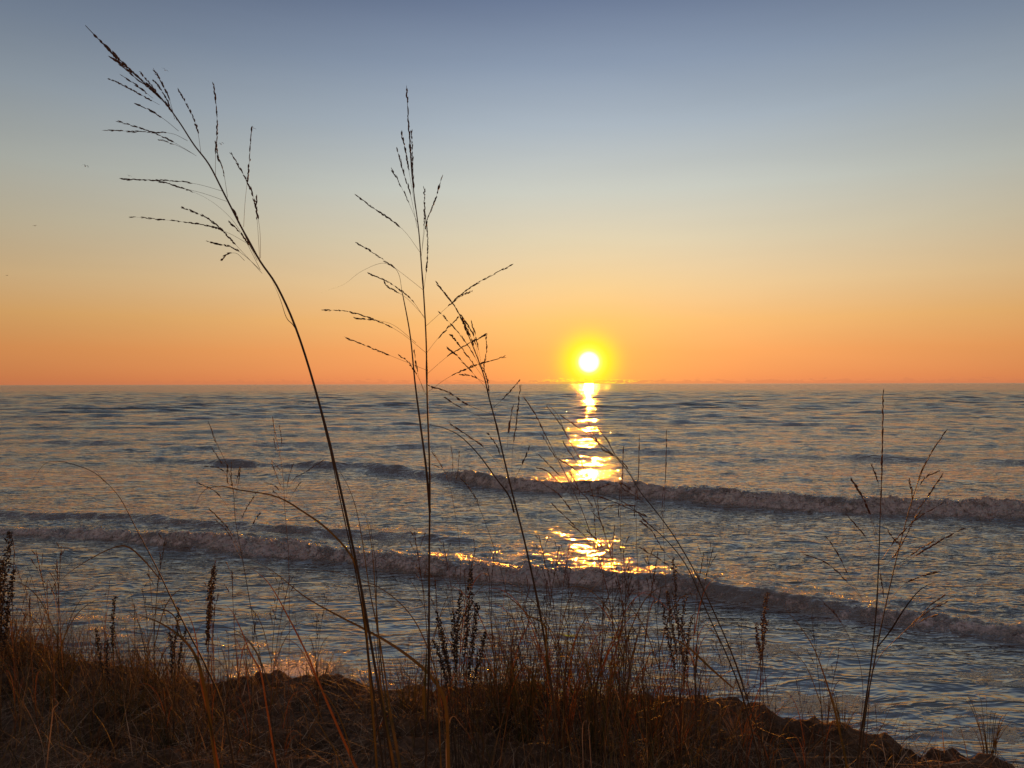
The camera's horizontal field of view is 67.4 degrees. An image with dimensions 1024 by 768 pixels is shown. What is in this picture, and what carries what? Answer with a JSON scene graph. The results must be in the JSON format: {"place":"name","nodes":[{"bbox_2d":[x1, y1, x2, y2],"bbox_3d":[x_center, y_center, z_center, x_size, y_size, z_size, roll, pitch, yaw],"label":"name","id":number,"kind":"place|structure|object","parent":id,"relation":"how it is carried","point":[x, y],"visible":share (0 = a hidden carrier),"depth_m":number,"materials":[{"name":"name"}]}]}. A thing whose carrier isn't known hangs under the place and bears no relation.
{"place":"outdoors","nodes":[
{"label":"outdoors","id":0,"kind":"place"},
{"bbox_2d":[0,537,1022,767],"bbox_3d":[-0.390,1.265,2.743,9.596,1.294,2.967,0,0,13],"label":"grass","id":1,"kind":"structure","parent":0,"point":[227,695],"depth_m":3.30,"materials":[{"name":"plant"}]},
{"bbox_2d":[0,612,1023,767],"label":"ground","id":2,"kind":"structure","parent":0,"point":[797,729],"depth_m":3.20,"materials":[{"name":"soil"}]},
{"bbox_2d":[0,531,16,740],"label":"seedhead weed","id":3,"kind":"object","parent":2,"relation":"on","point":[3,636],"visible":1,"depth_m":2.94,"materials":[{"name":"plant"}]},
{"bbox_2d":[6,609,28,738],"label":"grass stalk","id":4,"kind":"object","parent":2,"relation":"on","point":[14,670],"depth_m":3.10,"materials":[{"name":"orange plant"}]},
{"bbox_2d":[0,617,51,723],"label":"grass stalk","id":5,"kind":"object","parent":2,"relation":"on","point":[15,673],"depth_m":3.30,"materials":[{"name":"brown plant"}]},
{"bbox_2d":[21,586,44,739],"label":"grass stalk","id":6,"kind":"object","parent":2,"relation":"on","point":[34,702],"depth_m":3.07,"materials":[{"name":"orange plant"}]},
{"bbox_2d":[28,552,63,707],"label":"grass stalk","id":7,"kind":"object","parent":2,"relation":"on","point":[59,629],"depth_m":3.46,"materials":[{"name":"orange plant"}]},
{"bbox_2d":[12,557,84,679],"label":"grass stalk","id":8,"kind":"object","parent":2,"relation":"on","point":[42,620],"depth_m":3.71,"materials":[{"name":"orange plant"}]},
{"bbox_2d":[11,581,88,677],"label":"grass stalk","id":9,"kind":"object","parent":2,"relation":"on","point":[44,633],"depth_m":3.74,"materials":[{"name":"brown plant"}]},
{"bbox_2d":[5,542,117,708],"bbox_3d":[-2.059,1.112,3.513,0.572,0.792,0.138,0,0,-33],"label":"grass stalk","id":10,"kind":"object","parent":2,"relation":"on","point":[58,616],"depth_m":3.48,"materials":[{"name":"brown plant"}]},
{"bbox_2d":[5,631,126,706],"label":"tussock","id":11,"kind":"object","parent":2,"relation":"on","point":[50,682],"visible":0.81,"depth_m":3.50,"materials":[{"name":"brown plant"}]},
{"bbox_2d":[30,549,121,734],"bbox_3d":[-1.754,1.074,3.120,0.410,0.798,0.060,1,0,1],"label":"grass stalk","id":12,"kind":"object","parent":2,"relation":"on","point":[50,628],"depth_m":3.14,"materials":[{"name":"brown plant"}]},
{"bbox_2d":[94,596,117,760],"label":"seedhead weed","id":13,"kind":"object","parent":2,"relation":"on","point":[106,650],"visible":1,"depth_m":3.05,"materials":[{"name":"plant"}]},
{"bbox_2d":[84,661,177,723],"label":"tussock","id":14,"kind":"object","parent":2,"relation":"on","point":[121,703],"visible":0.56,"depth_m":3.40,"materials":[{"name":"plant"}]},
{"bbox_2d":[31,461,234,767],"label":"reed stalk","id":15,"kind":"object","parent":2,"relation":"on","point":[226,723],"visible":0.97,"depth_m":1.93,"materials":[{"name":"brown plant"}]},
{"bbox_2d":[134,650,172,747],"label":"grass stalk","id":16,"kind":"object","parent":2,"relation":"on","point":[162,693],"depth_m":3.02,"materials":[{"name":"orange plant"}]},
{"bbox_2d":[126,647,189,746],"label":"grass stalk","id":17,"kind":"object","parent":2,"relation":"on","point":[168,704],"depth_m":3.08,"materials":[{"name":"brown plant"}]},
{"bbox_2d":[146,533,201,695],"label":"grass stalk","id":18,"kind":"object","parent":2,"relation":"on","point":[156,602],"depth_m":3.53,"materials":[{"name":"brown plant"}]},
{"bbox_2d":[129,607,219,767],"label":"reed stalk","id":19,"kind":"object","parent":2,"relation":"on","point":[207,706],"visible":1,"depth_m":1.93,"materials":[{"name":"brown plant"}]},
{"bbox_2d":[168,607,186,746],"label":"seedhead weed","id":20,"kind":"object","parent":2,"relation":"on","point":[172,648],"visible":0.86,"depth_m":3.02,"materials":[{"name":"plant"}]},
{"bbox_2d":[183,592,219,748],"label":"grass stalk","id":21,"kind":"object","parent":2,"relation":"on","point":[211,668],"depth_m":3.07,"materials":[{"name":"orange plant"}]},
{"bbox_2d":[176,650,232,759],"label":"grass stalk","id":22,"kind":"object","parent":2,"relation":"on","point":[199,711],"depth_m":2.89,"materials":[{"name":"brown plant"}]},
{"bbox_2d":[205,565,217,750],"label":"seedhead weed","id":23,"kind":"object","parent":2,"relation":"on","point":[209,611],"visible":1,"depth_m":2.92,"materials":[{"name":"plant"}]},
{"bbox_2d":[196,422,275,755],"bbox_3d":[-0.972,0.817,2.656,0.315,1.369,0.185,0,0,17],"label":"grass stalk","id":24,"kind":"object","parent":2,"relation":"on","point":[227,470],"depth_m":2.68,"materials":[{"name":"brown plant"}]},
{"bbox_2d":[224,562,256,710],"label":"grass stalk","id":25,"kind":"object","parent":2,"relation":"on","point":[238,672],"depth_m":3.45,"materials":[{"name":"orange plant"}]},
{"bbox_2d":[225,607,257,743],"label":"grass stalk","id":26,"kind":"object","parent":2,"relation":"on","point":[247,679],"depth_m":2.98,"materials":[{"name":"orange plant"}]},
{"bbox_2d":[85,25,401,767],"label":"reed stalk","id":27,"kind":"object","parent":2,"relation":"on","point":[248,242],"visible":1,"depth_m":1.68,"materials":[{"name":"brown plant"}]},
{"bbox_2d":[224,604,276,767],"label":"grass stalk","id":28,"kind":"object","parent":2,"relation":"on","point":[264,695],"depth_m":2.40,"materials":[{"name":"orange plant"}]},
{"bbox_2d":[209,576,294,749],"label":"grass stalk","id":29,"kind":"object","parent":2,"relation":"on","point":[276,647],"depth_m":3.06,"materials":[{"name":"brown plant"}]},
{"bbox_2d":[236,578,323,718],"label":"grass stalk","id":30,"kind":"object","parent":2,"relation":"on","point":[273,637],"depth_m":3.32,"materials":[{"name":"brown plant"}]},
{"bbox_2d":[195,486,377,767],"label":"reed stalk","id":31,"kind":"object","parent":2,"relation":"on","point":[367,644],"visible":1,"depth_m":1.70,"materials":[{"name":"brown plant"}]},
{"bbox_2d":[263,417,323,753],"bbox_3d":[-0.876,0.831,2.933,0.291,1.427,0.157,0,0,30],"label":"grass stalk","id":32,"kind":"object","parent":2,"relation":"on","point":[286,529],"depth_m":2.98,"materials":[{"name":"plant"}]},
{"bbox_2d":[263,594,328,720],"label":"grass stalk","id":33,"kind":"object","parent":2,"relation":"on","point":[307,660],"depth_m":3.33,"materials":[{"name":"orange plant"}]},
{"bbox_2d":[247,566,357,767],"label":"reed stalk","id":34,"kind":"object","parent":2,"relation":"on","point":[338,728],"visible":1,"depth_m":1.83,"materials":[{"name":"orange plant"}]},
{"bbox_2d":[290,641,343,685],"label":"tussock","id":35,"kind":"object","parent":2,"relation":"on","point":[321,665],"visible":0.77,"depth_m":3.71,"materials":[{"name":"brown plant"}]},
{"bbox_2d":[251,559,449,767],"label":"reed stalk","id":36,"kind":"object","parent":2,"relation":"on","point":[435,682],"visible":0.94,"depth_m":1.79,"materials":[{"name":"brown plant"}]},
{"bbox_2d":[366,517,386,767],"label":"reed stalk","id":37,"kind":"object","parent":2,"relation":"on","point":[378,653],"visible":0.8,"depth_m":1.80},
{"bbox_2d":[358,660,435,713],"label":"tussock","id":38,"kind":"object","parent":2,"relation":"on","point":[402,693],"visible":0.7,"depth_m":3.40,"materials":[{"name":"plant"}]},
{"bbox_2d":[324,85,512,767],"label":"reed stalk","id":39,"kind":"object","parent":2,"relation":"on","point":[427,661],"visible":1,"depth_m":1.73,"materials":[{"name":"brown plant"}]},
{"bbox_2d":[409,531,490,738],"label":"grass stalk","id":40,"kind":"object","parent":2,"relation":"on","point":[425,616],"depth_m":3.11,"materials":[{"name":"brown plant"}]},
{"bbox_2d":[430,599,476,760],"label":"grass stalk","id":41,"kind":"object","parent":2,"relation":"on","point":[468,688],"depth_m":2.99,"materials":[{"name":"orange plant"}]},
{"bbox_2d":[426,568,490,748],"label":"grass stalk","id":42,"kind":"object","parent":2,"relation":"on","point":[440,667],"depth_m":3.07,"materials":[{"name":"orange plant"}]},
{"bbox_2d":[431,568,486,767],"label":"seedhead weed","id":43,"kind":"object","parent":2,"relation":"on","point":[454,646],"visible":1,"depth_m":2.64,"materials":[{"name":"plant"}]},
{"bbox_2d":[433,548,496,689],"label":"grass stalk","id":44,"kind":"object","parent":2,"relation":"on","point":[488,599],"depth_m":3.54,"materials":[{"name":"orange plant"}]},
{"bbox_2d":[455,538,490,691],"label":"grass stalk","id":45,"kind":"object","parent":2,"relation":"on","point":[466,607],"depth_m":3.62,"materials":[{"name":"orange plant"}]},
{"bbox_2d":[430,654,519,766],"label":"grass stalk","id":46,"kind":"object","parent":2,"relation":"on","point":[476,719],"depth_m":2.89,"materials":[{"name":"brown plant"}]},
{"bbox_2d":[450,638,516,756],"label":"grass stalk","id":47,"kind":"object","parent":2,"relation":"on","point":[479,696],"depth_m":2.99,"materials":[{"name":"brown plant"}]},
{"bbox_2d":[443,633,543,767],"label":"grass stalk","id":48,"kind":"object","parent":2,"relation":"on","point":[494,709],"depth_m":2.79,"materials":[{"name":"brown plant"}]},
{"bbox_2d":[428,282,559,767],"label":"reed stalk","id":49,"kind":"object","parent":2,"relation":"on","point":[535,590],"visible":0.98,"depth_m":1.98,"materials":[{"name":"red plant"}]},
{"bbox_2d":[460,477,544,767],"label":"grass stalk","id":50,"kind":"object","parent":2,"relation":"on","point":[510,608],"depth_m":2.69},
{"bbox_2d":[446,611,575,731],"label":"tussock","id":51,"kind":"object","parent":2,"relation":"on","point":[499,679],"visible":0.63,"depth_m":3.29,"materials":[{"name":"brown plant"}]},
{"bbox_2d":[486,611,551,744],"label":"grass stalk","id":52,"kind":"object","parent":2,"relation":"on","point":[502,676],"depth_m":3.07,"materials":[{"name":"brown plant"}]},
{"bbox_2d":[478,541,562,728],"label":"grass stalk","id":53,"kind":"object","parent":2,"relation":"on","point":[548,625],"depth_m":3.17,"materials":[{"name":"orange plant"}]},
{"bbox_2d":[479,607,574,767],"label":"grass stalk","id":54,"kind":"object","parent":2,"relation":"on","point":[520,682],"depth_m":2.84,"materials":[{"name":"brown plant"}]},
{"bbox_2d":[505,575,551,745],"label":"grass stalk","id":55,"kind":"object","parent":2,"relation":"on","point":[508,699],"depth_m":3.03,"materials":[{"name":"orange plant"}]},
{"bbox_2d":[474,634,583,743],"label":"tussock","id":56,"kind":"object","parent":2,"relation":"on","point":[528,712],"visible":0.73,"depth_m":3.10,"materials":[{"name":"brown plant"}]},
{"bbox_2d":[485,543,573,720],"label":"grass stalk","id":57,"kind":"object","parent":2,"relation":"on","point":[561,605],"depth_m":3.26,"materials":[{"name":"brown plant"}]},
{"bbox_2d":[478,596,589,767],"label":"grass stalk","id":58,"kind":"object","parent":2,"relation":"on","point":[542,681],"depth_m":2.72,"materials":[{"name":"brown plant"}]},
{"bbox_2d":[511,671,566,763],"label":"grass stalk","id":59,"kind":"object","parent":2,"relation":"on","point":[546,717],"depth_m":2.79,"materials":[{"name":"orange plant"}]},
{"bbox_2d":[554,640,570,756],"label":"grass stalk","id":60,"kind":"object","parent":2,"relation":"on","point":[565,695],"depth_m":2.93,"materials":[{"name":"orange plant"}]},
{"bbox_2d":[512,566,617,710],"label":"grass stalk","id":61,"kind":"object","parent":2,"relation":"on","point":[568,620],"depth_m":3.13,"materials":[{"name":"brown plant"}]},
{"bbox_2d":[535,535,595,686],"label":"grass stalk","id":62,"kind":"object","parent":2,"relation":"on","point":[551,592],"depth_m":3.35,"materials":[{"name":"brown plant"}]},
{"bbox_2d":[488,603,649,748],"bbox_3d":[0.229,1.161,2.931,0.621,0.543,0.412,0,0,21],"label":"tussock","id":63,"kind":"object","parent":2,"relation":"on","point":[566,692],"visible":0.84,"depth_m":2.99,"materials":[{"name":"orange plant"}]},
{"bbox_2d":[543,662,601,766],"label":"grass stalk","id":64,"kind":"object","parent":2,"relation":"on","point":[580,718],"depth_m":2.78,"materials":[{"name":"orange plant"}]},
{"bbox_2d":[523,397,627,766],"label":"grass stalk","id":65,"kind":"object","parent":2,"relation":"on","point":[573,526],"depth_m":2.49,"materials":[{"name":"orange plant"}]},
{"bbox_2d":[533,589,634,767],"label":"grass stalk","id":66,"kind":"object","parent":2,"relation":"on","point":[612,670],"depth_m":2.69,"materials":[{"name":"brown plant"}]},
{"bbox_2d":[543,644,640,753],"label":"tussock","id":67,"kind":"object","parent":2,"relation":"on","point":[592,727],"visible":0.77,"depth_m":2.99,"materials":[{"name":"plant"}]},
{"bbox_2d":[547,406,637,767],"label":"grass stalk","id":68,"kind":"object","parent":2,"relation":"on","point":[586,472],"depth_m":2.59,"materials":[{"name":"plant"}]},
{"bbox_2d":[560,612,633,764],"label":"grass stalk","id":69,"kind":"object","parent":2,"relation":"on","point":[579,680],"depth_m":2.84,"materials":[{"name":"brown plant"}]},
{"bbox_2d":[585,544,628,703],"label":"grass stalk","id":70,"kind":"object","parent":2,"relation":"on","point":[602,628],"depth_m":3.40,"materials":[{"name":"orange plant"}]},
{"bbox_2d":[589,579,633,722],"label":"grass stalk","id":71,"kind":"object","parent":2,"relation":"on","point":[604,642],"depth_m":3.09,"materials":[{"name":"orange plant"}]},
{"bbox_2d":[561,599,662,733],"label":"tussock","id":72,"kind":"object","parent":2,"relation":"on","point":[621,673],"visible":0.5,"depth_m":3.20,"materials":[{"name":"brown plant"}]},
{"bbox_2d":[577,588,646,706],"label":"grass stalk","id":73,"kind":"object","parent":2,"relation":"on","point":[600,632],"depth_m":3.24,"materials":[{"name":"brown plant"}]},
{"bbox_2d":[567,638,658,767],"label":"grass stalk","id":74,"kind":"object","parent":2,"relation":"on","point":[647,701],"depth_m":2.68,"materials":[{"name":"orange plant"}]},
{"bbox_2d":[558,536,673,718],"bbox_3d":[0.440,1.066,3.247,0.618,0.862,0.167,6,5,14],"label":"grass stalk","id":75,"kind":"object","parent":2,"relation":"on","point":[625,604],"depth_m":3.27,"materials":[{"name":"brown plant"}]},
{"bbox_2d":[570,565,663,726],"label":"grass stalk","id":76,"kind":"object","parent":2,"relation":"on","point":[620,634],"depth_m":3.20,"materials":[{"name":"brown plant"}]},
{"bbox_2d":[618,446,632,762],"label":"grass stalk","id":77,"kind":"object","parent":2,"relation":"on","point":[621,568],"depth_m":2.88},
{"bbox_2d":[606,580,649,727],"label":"grass stalk","id":78,"kind":"object","parent":2,"relation":"on","point":[619,636],"depth_m":3.17,"materials":[{"name":"orange plant"}]},
{"bbox_2d":[590,647,666,759],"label":"grass stalk","id":79,"kind":"object","parent":2,"relation":"on","point":[609,696],"depth_m":2.63,"materials":[{"name":"brown plant"}]},
{"bbox_2d":[612,674,657,767],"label":"grass stalk","id":80,"kind":"object","parent":2,"relation":"on","point":[625,726],"depth_m":2.60,"materials":[{"name":"orange plant"}]},
{"bbox_2d":[607,539,663,690],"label":"grass stalk","id":81,"kind":"object","parent":2,"relation":"on","point":[612,600],"depth_m":3.51,"materials":[{"name":"orange plant"}]},
{"bbox_2d":[613,625,669,767],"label":"grass stalk","id":82,"kind":"object","parent":2,"relation":"on","point":[627,703],"depth_m":2.64,"materials":[{"name":"orange plant"}]},
{"bbox_2d":[634,438,648,757],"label":"grass stalk","id":83,"kind":"object","parent":2,"relation":"on","point":[637,561],"depth_m":2.88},
{"bbox_2d":[624,552,661,722],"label":"grass stalk","id":84,"kind":"object","parent":2,"relation":"on","point":[646,623],"depth_m":3.16,"materials":[{"name":"orange plant"}]},
{"bbox_2d":[599,549,698,725],"bbox_3d":[0.585,1.098,3.248,0.576,0.801,0.134,0,0,30],"label":"grass stalk","id":85,"kind":"object","parent":2,"relation":"on","point":[656,623],"depth_m":3.26,"materials":[{"name":"brown plant"}]},
{"bbox_2d":[607,649,709,751],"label":"tussock","id":86,"kind":"object","parent":2,"relation":"on","point":[656,704],"visible":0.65,"depth_m":3.00,"materials":[{"name":"brown plant"}]},
{"bbox_2d":[561,415,769,767],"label":"reed stalk","id":87,"kind":"object","parent":2,"relation":"on","point":[688,647],"visible":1,"depth_m":2.24,"materials":[{"name":"red plant"}]},
{"bbox_2d":[617,544,716,714],"bbox_3d":[0.632,1.063,3.199,0.452,0.817,0.106,0,0,1],"label":"grass stalk","id":88,"kind":"object","parent":2,"relation":"on","point":[697,631],"depth_m":3.22,"materials":[{"name":"orange plant"}]},
{"bbox_2d":[662,430,675,754],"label":"grass stalk","id":89,"kind":"object","parent":2,"relation":"on","point":[664,562],"depth_m":2.88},
{"bbox_2d":[661,558,694,767],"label":"seedhead weed","id":90,"kind":"object","parent":2,"relation":"on","point":[678,628],"visible":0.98,"depth_m":2.81,"materials":[{"name":"plant"}]},
{"bbox_2d":[667,620,728,754],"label":"grass stalk","id":91,"kind":"object","parent":2,"relation":"on","point":[682,704],"depth_m":2.81,"materials":[{"name":"orange plant"}]},
{"bbox_2d":[668,595,733,760],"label":"grass stalk","id":92,"kind":"object","parent":2,"relation":"on","point":[686,672],"depth_m":2.95,"materials":[{"name":"brown plant"}]},
{"bbox_2d":[686,547,728,682],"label":"grass stalk","id":93,"kind":"object","parent":2,"relation":"on","point":[697,615],"depth_m":3.42,"materials":[{"name":"orange plant"}]},
{"bbox_2d":[679,639,755,767],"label":"grass stalk","id":94,"kind":"object","parent":2,"relation":"on","point":[705,701],"depth_m":2.81,"materials":[{"name":"brown plant"}]},
{"bbox_2d":[691,671,759,767],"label":"grass stalk","id":95,"kind":"object","parent":2,"relation":"on","point":[697,711],"depth_m":2.52,"materials":[{"name":"brown plant"}]},
{"bbox_2d":[702,694,779,750],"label":"tussock","id":96,"kind":"object","parent":2,"relation":"on","point":[747,724],"visible":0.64,"depth_m":3.09,"materials":[{"name":"plant"}]},
{"bbox_2d":[711,640,771,767],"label":"grass stalk","id":97,"kind":"object","parent":2,"relation":"on","point":[730,699],"depth_m":2.88,"materials":[{"name":"brown plant"}]},
{"bbox_2d":[755,592,769,767],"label":"seedhead weed","id":98,"kind":"object","parent":2,"relation":"on","point":[763,623],"visible":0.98,"depth_m":2.92,"materials":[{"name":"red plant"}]},
{"bbox_2d":[745,641,791,767],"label":"grass stalk","id":99,"kind":"object","parent":2,"relation":"on","point":[752,711],"depth_m":2.83,"materials":[{"name":"orange plant"}]},
{"bbox_2d":[781,674,811,767],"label":"grass stalk","id":100,"kind":"object","parent":2,"relation":"on","point":[801,725],"depth_m":2.75,"materials":[{"name":"orange plant"}]},
{"bbox_2d":[768,612,839,762],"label":"grass stalk","id":101,"kind":"object","parent":2,"relation":"on","point":[818,679],"depth_m":3.06,"materials":[{"name":"brown plant"}]},
{"bbox_2d":[778,601,847,767],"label":"reed stalk","id":102,"kind":"object","parent":2,"relation":"on","point":[844,753],"visible":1,"depth_m":1.97,"materials":[{"name":"brown plant"}]},
{"bbox_2d":[817,647,848,767],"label":"grass stalk","id":103,"kind":"object","parent":2,"relation":"on","point":[829,708],"depth_m":2.79,"materials":[{"name":"orange plant"}]},
{"bbox_2d":[813,689,870,731],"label":"tussock","id":104,"kind":"object","parent":2,"relation":"on","point":[837,710],"visible":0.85,"depth_m":3.16,"materials":[{"name":"plant"}]},
{"bbox_2d":[804,390,964,767],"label":"reed stalk","id":105,"kind":"object","parent":2,"relation":"on","point":[869,679],"visible":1,"depth_m":2.09,"materials":[{"name":"red plant"}]},
{"bbox_2d":[864,594,956,767],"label":"grass stalk","id":106,"kind":"object","parent":2,"relation":"on","point":[898,637],"depth_m":2.38,"materials":[{"name":"plant"}]},
{"bbox_2d":[956,694,1020,755],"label":"tussock","id":107,"kind":"object","parent":2,"relation":"on","point":[994,741],"visible":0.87,"depth_m":3.00,"materials":[{"name":"brown plant"}]},
{"bbox_2d":[0,383,1023,767],"bbox_3d":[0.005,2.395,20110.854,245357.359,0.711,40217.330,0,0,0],"label":"lake","id":108,"kind":"structure","parent":0,"point":[148,455],"depth_m":13.16,"materials":[{"name":"liquid"}]},
{"bbox_2d":[0,469,1023,629],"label":"sea foam","id":109,"kind":"object","parent":108,"relation":"on","point":[579,578],"visible":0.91,"depth_m":12.23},
{"bbox_2d":[0,0,1023,384],"label":"sky","id":110,"kind":"structure","parent":0,"point":[673,191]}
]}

